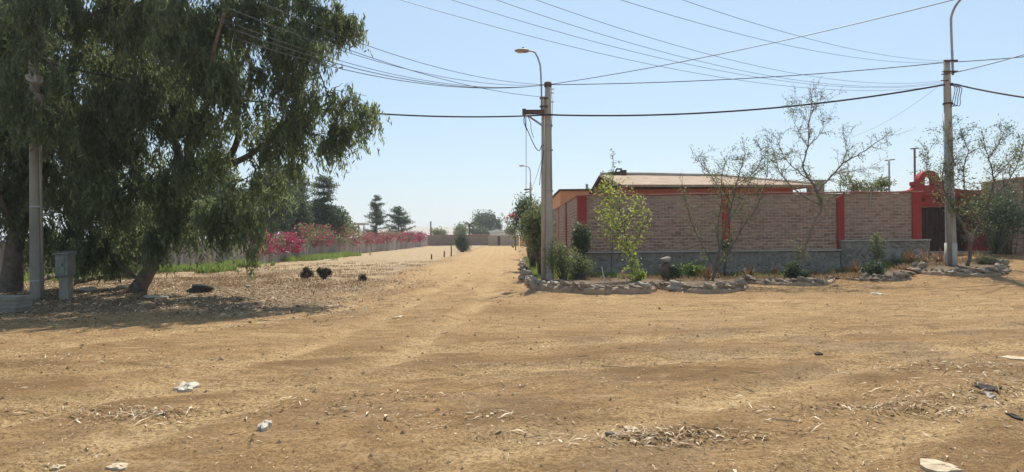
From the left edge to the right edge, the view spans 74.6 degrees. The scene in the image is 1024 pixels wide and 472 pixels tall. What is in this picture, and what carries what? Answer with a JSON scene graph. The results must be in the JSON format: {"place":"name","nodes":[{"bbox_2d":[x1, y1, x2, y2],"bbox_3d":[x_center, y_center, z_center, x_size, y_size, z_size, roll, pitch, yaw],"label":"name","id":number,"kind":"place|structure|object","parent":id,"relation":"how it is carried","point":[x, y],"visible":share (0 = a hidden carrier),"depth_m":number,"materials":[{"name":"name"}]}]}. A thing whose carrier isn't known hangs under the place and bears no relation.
{"place":"outdoors","nodes":[
{"label":"outdoors","id":0,"kind":"place"},
{"bbox_2d":[205,227,520,238],"bbox_3d":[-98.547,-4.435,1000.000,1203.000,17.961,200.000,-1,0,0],"label":"hills","id":1,"kind":"structure","parent":0,"point":[427,229],"depth_m":946.68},
{"bbox_2d":[0,237,1023,471],"bbox_3d":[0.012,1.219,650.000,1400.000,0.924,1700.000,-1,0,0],"label":"ground","id":2,"kind":"structure","parent":0,"point":[496,263],"depth_m":7.75,"materials":[{"name":"soil"}]},
{"bbox_2d":[0,295,32,312],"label":"concrete slabs","id":3,"kind":"object","parent":2,"relation":"on","point":[14,303],"visible":0.96,"depth_m":15.08,"materials":[{"name":"concrete"}]},
{"bbox_2d":[25,24,44,299],"bbox_3d":[-12.659,-1.999,17.873,0.385,7.988,0.650,-1,0,-27],"label":"utility pole","id":4,"kind":"object","parent":2,"relation":"on","point":[36,258],"visible":0.59,"depth_m":17.88,"materials":[{"name":"concrete"}]},
{"bbox_2d":[0,0,94,291],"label":"eucalyptus tree","id":5,"kind":"object","parent":2,"relation":"on","point":[21,129],"visible":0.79,"depth_m":17.49,"materials":[{"name":"green plant"}]},
{"bbox_2d":[53,251,76,298],"bbox_3d":[-12.087,1.123,18.188,0.370,1.430,0.425,-1,0,0],"label":"meter box","id":6,"kind":"object","parent":2,"relation":"on","point":[65,268],"visible":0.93,"depth_m":18.10,"materials":[{"name":"concrete"}]},
{"bbox_2d":[55,256,64,273],"bbox_3d":[-12.116,0.779,17.997,0.230,0.480,0.043,-1,0,0],"label":"door","id":7,"kind":"structure","parent":6,"relation":"in","point":[59,260],"depth_m":18.00,"materials":[{"name":"paint"}]},
{"bbox_2d":[73,275,133,283],"bbox_3d":[-13.585,1.451,22.882,2.264,0.286,0.181,-1,0,-34],"label":"fallen log","id":8,"kind":"object","parent":2,"relation":"on","point":[89,280],"visible":0.23,"depth_m":22.43,"materials":[{"name":"wood"}]},
{"bbox_2d":[105,463,127,470],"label":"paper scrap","id":9,"kind":"object","parent":2,"relation":"on","point":[118,466],"visible":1,"depth_m":4.73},
{"bbox_2d":[173,381,198,391],"bbox_3d":[-3.531,1.637,7.283,0.223,0.084,0.267,-1,0,0],"label":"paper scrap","id":10,"kind":"object","parent":2,"relation":"on","point":[184,386],"visible":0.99,"depth_m":7.26,"materials":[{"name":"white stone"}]},
{"bbox_2d":[24,250,370,281],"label":"grass","id":11,"kind":"structure","parent":2,"relation":"on","point":[213,267],"depth_m":35.03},
{"bbox_2d":[187,284,213,292],"bbox_3d":[-9.114,1.568,19.583,0.807,0.364,0.519,-1,0,0],"label":"heap","id":12,"kind":"object","parent":2,"relation":"on","point":[196,288],"visible":0.67,"depth_m":19.39,"materials":[{"name":"stone"}]},
{"bbox_2d":[11,0,391,291],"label":"eucalyptus tree","id":13,"kind":"object","parent":2,"relation":"on","point":[185,37],"visible":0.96,"depth_m":18.23,"materials":[{"name":"green plant"}]},
{"bbox_2d":[0,237,427,279],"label":"garden wall","id":14,"kind":"structure","parent":2,"relation":"on","point":[361,248],"depth_m":50.41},
{"bbox_2d":[0,277,447,332],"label":"leaf litter","id":15,"kind":"object","parent":2,"relation":"on","point":[189,293],"visible":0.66,"depth_m":17.99,"materials":[{"name":"plant"}]},
{"bbox_2d":[26,261,429,285],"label":"dry grass","id":16,"kind":"structure","parent":2,"relation":"on","point":[297,273],"depth_m":30.53,"materials":[{"name":"beige plant"}]},
{"bbox_2d":[194,169,267,234],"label":"broadleaf tree","id":17,"kind":"object","parent":2,"relation":"on","point":[218,192],"visible":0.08,"depth_m":45.44,"materials":[{"name":"green plant"}]},
{"bbox_2d":[123,273,370,288],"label":"dry grass","id":18,"kind":"structure","parent":2,"relation":"on","point":[315,286],"depth_m":23.31,"materials":[{"name":"beige plant"}]},
{"bbox_2d":[247,207,280,237],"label":"broadleaf tree","id":19,"kind":"object","parent":2,"relation":"on","point":[274,228],"visible":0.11,"depth_m":50.20,"materials":[{"name":"green plant"}]},
{"bbox_2d":[257,420,271,431],"bbox_3d":[-2.096,1.601,5.675,0.099,0.080,0.181,-1,0,0],"label":"paper scrap","id":20,"kind":"object","parent":2,"relation":"on","point":[264,425],"visible":1,"depth_m":5.63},
{"bbox_2d":[243,158,307,236],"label":"broadleaf tree","id":21,"kind":"object","parent":2,"relation":"on","point":[292,193],"visible":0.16,"depth_m":51.57,"materials":[{"name":"green plant"}]},
{"bbox_2d":[95,258,458,284],"bbox_3d":[-10.740,1.662,34.996,14.610,0.332,26.056,-1,0,0],"label":"field debris","id":22,"kind":"object","parent":2,"relation":"on","point":[337,273],"visible":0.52,"depth_m":31.40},
{"bbox_2d":[254,230,306,254],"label":"bougainvillea","id":23,"kind":"object","parent":2,"relation":"on","point":[290,238],"visible":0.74,"depth_m":46.07,"materials":[{"name":"pink plant"}]},
{"bbox_2d":[279,171,323,238],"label":"pine tree","id":24,"kind":"object","parent":2,"relation":"on","point":[298,218],"visible":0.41,"depth_m":55.79,"materials":[{"name":"green plant"}]},
{"bbox_2d":[300,266,313,278],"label":"dry bush","id":25,"kind":"object","parent":2,"relation":"on","point":[306,272],"visible":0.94,"depth_m":24.82,"materials":[{"name":"black plant"}]},
{"bbox_2d":[316,266,332,278],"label":"dry bush","id":26,"kind":"object","parent":2,"relation":"on","point":[325,273],"visible":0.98,"depth_m":25.20,"materials":[{"name":"black plant"}]},
{"bbox_2d":[307,174,342,232],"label":"pine tree","id":27,"kind":"object","parent":2,"relation":"on","point":[322,180],"visible":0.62,"depth_m":59.65,"materials":[{"name":"green plant"}]},
{"bbox_2d":[293,222,365,247],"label":"bougainvillea","id":28,"kind":"object","parent":2,"relation":"on","point":[319,236],"visible":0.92,"depth_m":55.20,"materials":[{"name":"pink plant"}]},
{"bbox_2d":[307,200,352,237],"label":"broadleaf tree","id":29,"kind":"object","parent":2,"relation":"on","point":[337,219],"visible":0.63,"depth_m":58.95,"materials":[{"name":"green plant"}]},
{"bbox_2d":[338,216,359,236],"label":"broadleaf tree","id":30,"kind":"object","parent":2,"relation":"on","point":[353,226],"visible":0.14,"depth_m":65.55,"materials":[{"name":"green plant"}]},
{"bbox_2d":[359,195,394,237],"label":"pine tree","id":31,"kind":"object","parent":2,"relation":"on","point":[376,215],"visible":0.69,"depth_m":91.73,"materials":[{"name":"green plant"}]},
{"bbox_2d":[356,230,398,244],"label":"bougainvillea","id":32,"kind":"object","parent":2,"relation":"on","point":[382,236],"visible":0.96,"depth_m":74.27,"materials":[{"name":"pink plant"}]},
{"bbox_2d":[384,205,416,242],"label":"pine tree","id":33,"kind":"object","parent":2,"relation":"on","point":[402,221],"visible":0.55,"depth_m":94.77,"materials":[{"name":"green plant"}]},
{"bbox_2d":[394,230,427,242],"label":"bougainvillea","id":34,"kind":"object","parent":2,"relation":"on","point":[418,236],"visible":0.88,"depth_m":96.26,"materials":[{"name":"pink plant"}]},
{"bbox_2d":[429,226,448,235],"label":"broadleaf tree","id":35,"kind":"object","parent":2,"relation":"on","point":[438,232],"visible":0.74,"depth_m":148.86,"materials":[{"name":"green plant"}]},
{"bbox_2d":[0,290,879,421],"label":"twig litter","id":36,"kind":"object","parent":2,"relation":"on","point":[447,332],"visible":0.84,"depth_m":8.67,"materials":[{"name":"brown plant"}]},
{"bbox_2d":[427,234,488,245],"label":"brick wall","id":37,"kind":"structure","parent":2,"relation":"on","point":[446,240],"depth_m":118.00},
{"bbox_2d":[453,221,468,234],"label":"broadleaf tree","id":38,"kind":"object","parent":2,"relation":"on","point":[461,228],"visible":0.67,"depth_m":139.54,"materials":[{"name":"green plant"}]},
{"bbox_2d":[452,230,473,251],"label":"shrub","id":39,"kind":"object","parent":2,"relation":"on","point":[462,242],"visible":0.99,"depth_m":70.53,"materials":[{"name":"green plant"}]},
{"bbox_2d":[461,221,479,234],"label":"palm tree","id":40,"kind":"object","parent":2,"relation":"on","point":[470,225],"visible":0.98,"depth_m":119.83,"materials":[{"name":"green plant"}]},
{"bbox_2d":[467,226,489,234],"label":"broadleaf tree","id":41,"kind":"object","parent":2,"relation":"on","point":[476,231],"visible":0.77,"depth_m":149.67,"materials":[{"name":"green plant"}]},
{"bbox_2d":[470,209,497,233],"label":"broadleaf tree","id":42,"kind":"object","parent":2,"relation":"on","point":[486,220],"visible":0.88,"depth_m":183.55,"materials":[{"name":"green plant"}]},
{"bbox_2d":[488,235,518,245],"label":"brick wall","id":43,"kind":"structure","parent":2,"relation":"on","point":[500,240],"depth_m":112.00,"materials":[{"name":"brown brick"}]},
{"bbox_2d":[499,212,518,249],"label":"flowering tree","id":44,"kind":"object","parent":2,"relation":"on","point":[509,222],"visible":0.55,"depth_m":47.95,"materials":[{"name":"green plant"}]},
{"bbox_2d":[0,345,1023,461],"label":"leaf litter","id":45,"kind":"object","parent":2,"relation":"on","point":[872,406],"visible":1,"depth_m":6.10,"materials":[{"name":"plant"}]},
{"bbox_2d":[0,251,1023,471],"bbox_3d":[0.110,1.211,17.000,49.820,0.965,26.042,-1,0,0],"label":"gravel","id":46,"kind":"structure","parent":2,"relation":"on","point":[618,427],"depth_m":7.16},
{"bbox_2d":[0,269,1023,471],"bbox_3d":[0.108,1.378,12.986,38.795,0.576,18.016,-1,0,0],"label":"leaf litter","id":47,"kind":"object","parent":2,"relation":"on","point":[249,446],"visible":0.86,"depth_m":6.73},
{"bbox_2d":[538,196,576,271],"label":"brick wall","id":48,"kind":"structure","parent":2,"relation":"on","point":[565,213],"depth_m":30.02,"materials":[{"name":"brick"}]},
{"bbox_2d":[553,184,601,208],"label":"house","id":49,"kind":"structure","parent":2,"relation":"on","point":[561,196],"depth_m":40.00,"materials":[{"name":"orange paint"}]},
{"bbox_2d":[518,257,665,294],"bbox_3d":[2.806,1.441,31.012,5.215,0.505,26.055,-1,0,0],"label":"planting bed","id":50,"kind":"object","parent":2,"relation":"on","point":[618,285],"visible":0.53,"depth_m":18.99,"materials":[{"name":"stone"}]},
{"bbox_2d":[508,191,540,266],"bbox_3d":[0.879,-0.269,31.027,2.166,3.790,1.739,-1,0,0],"label":"shrub","id":51,"kind":"object","parent":50,"relation":"on","point":[532,260],"visible":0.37,"depth_m":30.87,"materials":[{"name":"green plant"}]},
{"bbox_2d":[515,47,553,279],"bbox_3d":[0.773,-2.192,22.288,1.282,8.155,0.414,-1,0,-9],"label":"utility pole","id":52,"kind":"object","parent":50,"relation":"on","point":[546,125],"visible":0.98,"depth_m":22.28,"materials":[{"name":"concrete"}]},
{"bbox_2d":[37,60,548,117],"bbox_3d":[-5.694,-4.215,20.002,14.522,1.057,0.047,-1,0,-18],"label":"cable","id":53,"kind":"object","parent":52,"relation":"attached to","point":[350,111],"visible":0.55,"depth_m":20.88,"materials":[{"name":"black rubber"}]},
{"bbox_2d":[217,3,505,84],"bbox_3d":[-2.293,-4.649,17.801,0.013,0.738,11.551,-1,0,37],"label":"wire","id":54,"kind":"object","parent":52,"relation":"attached to","point":[348,52],"visible":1,"depth_m":15.66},
{"bbox_2d":[230,36,521,87],"bbox_3d":[-2.545,-4.612,18.701,10.529,0.814,0.018,-1,0,-45],"label":"wire","id":55,"kind":"object","parent":52,"relation":"attached to","point":[349,70],"visible":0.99,"depth_m":17.02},
{"bbox_2d":[224,20,541,87],"bbox_3d":[-2.401,-4.604,18.201,0.013,0.827,11.066,-1,0,41],"label":"wire","id":56,"kind":"object","parent":52,"relation":"attached to","point":[365,67],"visible":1,"depth_m":16.54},
{"bbox_2d":[225,26,542,87],"bbox_3d":[-2.516,-4.620,18.501,0.018,0.798,10.775,-1,0,44],"label":"wire","id":57,"kind":"object","parent":52,"relation":"attached to","point":[361,69],"visible":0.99,"depth_m":17.03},
{"bbox_2d":[254,0,545,84],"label":"wire","id":58,"kind":"object","parent":52,"relation":"attached to","point":[385,51],"visible":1,"depth_m":16.09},
{"bbox_2d":[320,39,539,96],"bbox_3d":[-1.652,-4.450,18.701,0.014,0.344,9.086,-1,0,35],"label":"wire","id":59,"kind":"object","parent":52,"relation":"attached to","point":[422,73],"visible":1,"depth_m":17.59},
{"bbox_2d":[549,84,944,115],"bbox_3d":[7.652,-4.436,22.033,12.866,0.909,0.054,-1,0,2],"label":"cable","id":60,"kind":"object","parent":52,"relation":"attached to","point":[751,109],"visible":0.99,"depth_m":22.01,"materials":[{"name":"black rubber"}]},
{"bbox_2d":[551,0,951,84],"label":"wire","id":61,"kind":"object","parent":52,"relation":"attached to","point":[763,44],"visible":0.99,"depth_m":17.97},
{"bbox_2d":[518,199,556,273],"bbox_3d":[0.936,0.067,24.685,1.457,2.919,1.435,-1,0,0],"label":"shrub","id":62,"kind":"object","parent":50,"relation":"on","point":[532,224],"visible":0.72,"depth_m":24.50,"materials":[{"name":"green plant"}]},
{"bbox_2d":[523,256,574,278],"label":"grass","id":63,"kind":"structure","parent":50,"relation":"on","point":[536,274],"depth_m":26.32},
{"bbox_2d":[542,235,581,279],"bbox_3d":[1.592,0.737,22.152,1.362,1.576,1.082,-1,0,0],"label":"shrub","id":64,"kind":"object","parent":50,"relation":"on","point":[563,262],"visible":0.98,"depth_m":22.09,"materials":[{"name":"green plant"}]},
{"bbox_2d":[563,246,596,278],"bbox_3d":[2.179,0.927,22.591,1.246,1.191,1.098,-1,0,0],"label":"shrub","id":65,"kind":"object","parent":50,"relation":"on","point":[580,269],"visible":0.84,"depth_m":22.50,"materials":[{"name":"green plant"}]},
{"bbox_2d":[569,216,593,276],"bbox_3d":[2.437,0.406,23.604,0.864,2.208,0.960,-1,0,0],"label":"shrub","id":66,"kind":"object","parent":50,"relation":"on","point":[583,238],"visible":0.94,"depth_m":23.44,"materials":[{"name":"green plant"}]},
{"bbox_2d":[609,149,621,267],"bbox_3d":[3.726,-1.023,24.291,0.510,4.382,0.353,-1,0,0],"label":"young tree","id":67,"kind":"object","parent":50,"relation":"on","point":[613,162],"visible":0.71,"depth_m":24.29,"materials":[{"name":"green plant"}]},
{"bbox_2d":[588,166,652,280],"bbox_3d":[3.509,-0.300,21.449,2.123,3.967,1.701,-1,0,0],"label":"young tree","id":68,"kind":"object","parent":50,"relation":"on","point":[627,245],"visible":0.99,"depth_m":21.44,"materials":[{"name":"green plant"}]},
{"bbox_2d":[629,265,646,281],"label":"shrub","id":69,"kind":"object","parent":50,"relation":"on","point":[641,275],"visible":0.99,"depth_m":20.86,"materials":[{"name":"green plant"}]},
{"bbox_2d":[657,275,747,293],"bbox_3d":[6.223,1.404,21.544,3.362,0.513,7.168,-1,0,12],"label":"planting bed","id":70,"kind":"object","parent":2,"relation":"on","point":[717,285],"visible":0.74,"depth_m":18.66,"materials":[{"name":"stone"}]},
{"bbox_2d":[659,256,670,279],"bbox_3d":[5.068,1.071,22.193,0.356,0.791,0.358,-1,0,41],"label":"boulder","id":71,"kind":"object","parent":70,"relation":"on","point":[664,270],"visible":0.96,"depth_m":22.09,"materials":[{"name":"grey stone"}]},
{"bbox_2d":[669,262,684,279],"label":"shrub","id":72,"kind":"object","parent":70,"relation":"on","point":[675,271],"visible":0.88,"depth_m":22.09,"materials":[{"name":"green plant"}]},
{"bbox_2d":[676,260,707,277],"bbox_3d":[6.145,1.147,23.425,1.301,0.679,0.971,-1,0,0],"label":"shrub","id":73,"kind":"object","parent":70,"relation":"on","point":[689,270],"visible":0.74,"depth_m":23.26,"materials":[{"name":"green plant"}]},
{"bbox_2d":[697,263,718,279],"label":"spiky plant","id":74,"kind":"object","parent":70,"relation":"on","point":[706,274],"visible":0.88,"depth_m":22.23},
{"bbox_2d":[719,238,731,276],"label":"shrub","id":75,"kind":"object","parent":70,"relation":"on","point":[724,251],"visible":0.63,"depth_m":23.45,"materials":[{"name":"green plant"}]},
{"bbox_2d":[678,130,797,280],"bbox_3d":[7.313,-0.890,21.722,4.253,5.023,2.200,-1,0,0],"label":"bare tree","id":76,"kind":"object","parent":70,"relation":"on","point":[733,197],"visible":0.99,"depth_m":21.48,"materials":[{"name":"brown plant"}]},
{"bbox_2d":[586,257,921,276],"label":"grass","id":77,"kind":"structure","parent":70,"relation":"on","point":[886,265],"depth_m":23.64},
{"bbox_2d":[589,168,825,195],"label":"house","id":78,"kind":"structure","parent":2,"relation":"on","point":[654,183],"depth_m":29.81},
{"bbox_2d":[575,191,930,274],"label":"brick wall","id":79,"kind":"structure","parent":2,"relation":"on","point":[894,218],"depth_m":25.00,"materials":[{"name":"brick"}]},
{"bbox_2d":[530,267,1023,293],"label":"leaf litter","id":80,"kind":"object","parent":2,"relation":"on","point":[823,286],"visible":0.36,"depth_m":19.38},
{"bbox_2d":[742,274,835,285],"bbox_3d":[9.302,1.416,23.180,3.519,0.429,5.556,-1,0,31],"label":"planting bed","id":81,"kind":"object","parent":2,"relation":"on","point":[798,281],"visible":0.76,"depth_m":20.74,"materials":[{"name":"stone"}]},
{"bbox_2d":[782,260,808,278],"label":"shrub","id":82,"kind":"object","parent":81,"relation":"on","point":[791,270],"visible":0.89,"depth_m":21.49,"materials":[{"name":"green plant"}]},
{"bbox_2d":[583,252,1012,280],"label":"dry grass","id":83,"kind":"structure","parent":81,"relation":"on","point":[854,274],"depth_m":22.44,"materials":[{"name":"brown plant"}]},
{"bbox_2d":[788,236,812,263],"bbox_3d":[9.978,0.716,23.347,0.753,1.452,0.756,-1,0,-21],"label":"shrub","id":84,"kind":"object","parent":81,"relation":"on","point":[799,256],"visible":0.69,"depth_m":23.36,"materials":[{"name":"green plant"}]},
{"bbox_2d":[755,76,908,274],"bbox_3d":[10.278,-1.855,22.039,4.824,6.688,1.961,-1,0,3],"label":"bare tree","id":85,"kind":"object","parent":81,"relation":"on","point":[820,199],"visible":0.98,"depth_m":21.99,"materials":[{"name":"brown plant"}]},
{"bbox_2d":[834,170,896,191],"bbox_3d":[14.242,-0.952,26.953,2.367,3.476,1.170,-1,0,0],"label":"garden tree","id":86,"kind":"object","parent":2,"relation":"on","point":[881,184],"visible":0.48,"depth_m":26.85,"materials":[{"name":"green plant"}]},
{"bbox_2d":[835,266,915,281],"bbox_3d":[11.999,1.302,22.618,2.027,0.526,4.925,-1,0,17],"label":"planting bed","id":87,"kind":"object","parent":2,"relation":"on","point":[897,275],"visible":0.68,"depth_m":20.72,"materials":[{"name":"stone"}]},
{"bbox_2d":[843,258,862,272],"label":"spiky plant","id":88,"kind":"object","parent":87,"relation":"on","point":[853,268],"visible":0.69,"depth_m":22.95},
{"bbox_2d":[857,259,886,275],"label":"shrub","id":89,"kind":"object","parent":87,"relation":"on","point":[872,267],"visible":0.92,"depth_m":21.43,"materials":[{"name":"green plant"}]},
{"bbox_2d":[866,232,886,261],"bbox_3d":[12.805,0.506,23.622,0.697,1.306,0.740,-1,0,0],"label":"shrub","id":90,"kind":"object","parent":87,"relation":"on","point":[876,253],"visible":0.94,"depth_m":23.57,"materials":[{"name":"green plant"}]},
{"bbox_2d":[920,458,961,471],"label":"bark piece","id":91,"kind":"object","parent":2,"relation":"on","point":[930,465],"visible":1,"depth_m":4.54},
{"bbox_2d":[905,170,988,252],"bbox_3d":[17.093,-0.834,26.535,3.360,3.540,0.970,-1,0,0],"label":"gateway","id":92,"kind":"object","parent":2,"relation":"on","point":[933,220],"visible":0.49,"depth_m":26.70,"materials":[{"name":"red paint"}]},
{"bbox_2d":[922,207,937,250],"bbox_3d":[16.433,-0.263,26.693,0.998,1.770,0.130,-1,0,0],"label":"door","id":93,"kind":"structure","parent":92,"relation":"in","point":[929,215],"depth_m":26.70,"materials":[{"name":"brown wood"}]},
{"bbox_2d":[938,207,964,250],"bbox_3d":[17.468,-0.273,26.693,1.028,1.770,0.130,-1,0,0],"label":"door","id":94,"kind":"structure","parent":92,"relation":"in","point":[941,214],"depth_m":26.70,"materials":[{"name":"brown wood"}]},
{"bbox_2d":[941,0,961,265],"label":"utility pole","id":95,"kind":"object","parent":2,"relation":"on","point":[950,251],"visible":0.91,"depth_m":21.87,"materials":[{"name":"concrete"}]},
{"bbox_2d":[401,0,936,90],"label":"wire","id":96,"kind":"object","parent":95,"relation":"attached to","point":[642,62],"visible":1,"depth_m":13.04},
{"bbox_2d":[453,0,943,87],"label":"wire","id":97,"kind":"object","parent":95,"relation":"attached to","point":[666,59],"visible":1,"depth_m":13.26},
{"bbox_2d":[497,0,939,86],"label":"wire","id":98,"kind":"object","parent":95,"relation":"attached to","point":[692,59],"visible":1,"depth_m":13.56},
{"bbox_2d":[537,0,936,83],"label":"wire","id":99,"kind":"object","parent":95,"relation":"attached to","point":[709,54],"visible":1,"depth_m":13.46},
{"bbox_2d":[552,62,943,84],"bbox_3d":[7.722,-5.364,22.201,13.024,0.550,0.025,-1,0,2],"label":"wire","id":100,"kind":"object","parent":95,"relation":"attached to","point":[744,78],"visible":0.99,"depth_m":22.19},
{"bbox_2d":[622,0,942,62],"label":"wire","id":101,"kind":"object","parent":95,"relation":"attached to","point":[762,39],"visible":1,"depth_m":13.80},
{"bbox_2d":[684,0,935,60],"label":"wire","id":102,"kind":"object","parent":95,"relation":"attached to","point":[793,34],"visible":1,"depth_m":13.89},
{"bbox_2d":[951,83,1023,97],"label":"cable","id":103,"kind":"object","parent":95,"relation":"attached to","point":[988,90],"visible":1,"depth_m":20.63,"materials":[{"name":"black rubber"}]},
{"bbox_2d":[899,258,1011,276],"bbox_3d":[14.273,1.006,21.485,3.137,0.557,4.551,-1,0,0],"label":"planting bed","id":104,"kind":"object","parent":2,"relation":"on","point":[1000,266],"visible":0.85,"depth_m":20.60,"materials":[{"name":"stone"}]},
{"bbox_2d":[900,249,919,263],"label":"spiky plant","id":105,"kind":"object","parent":104,"relation":"on","point":[909,257],"visible":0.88,"depth_m":23.32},
{"bbox_2d":[930,249,944,263],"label":"spiky plant","id":106,"kind":"object","parent":104,"relation":"on","point":[941,257],"visible":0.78,"depth_m":22.58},
{"bbox_2d":[906,114,1023,265],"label":"bare tree","id":107,"kind":"object","parent":104,"relation":"on","point":[991,195],"visible":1,"depth_m":21.57,"materials":[{"name":"brown plant"}]},
{"bbox_2d":[972,252,996,263],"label":"shrub","id":108,"kind":"object","parent":104,"relation":"on","point":[984,258],"visible":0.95,"depth_m":21.87,"materials":[{"name":"green plant"}]},
{"bbox_2d":[942,176,1023,254],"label":"shrub","id":109,"kind":"object","parent":2,"relation":"on","point":[997,213],"visible":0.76,"depth_m":25.12,"materials":[{"name":"green plant"}]},
{"bbox_2d":[973,382,1001,391],"bbox_3d":[4.814,1.540,6.819,0.224,0.072,0.240,-1,0,44],"label":"rag","id":110,"kind":"object","parent":2,"relation":"on","point":[986,387],"visible":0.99,"depth_m":6.80,"materials":[{"name":"fabric"}]},
{"bbox_2d":[960,220,1022,253],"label":"spiky plant","id":111,"kind":"object","parent":2,"relation":"on","point":[995,244],"visible":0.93,"depth_m":24.48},
{"bbox_2d":[981,177,1023,251],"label":"brick wall","id":112,"kind":"structure","parent":2,"relation":"on","point":[1020,245],"depth_m":26.43,"materials":[{"name":"red paint"}]},
{"bbox_2d":[0,0,1023,239],"label":"sky","id":113,"kind":"structure","parent":0,"point":[440,170],"materials":[{"name":"blue"}]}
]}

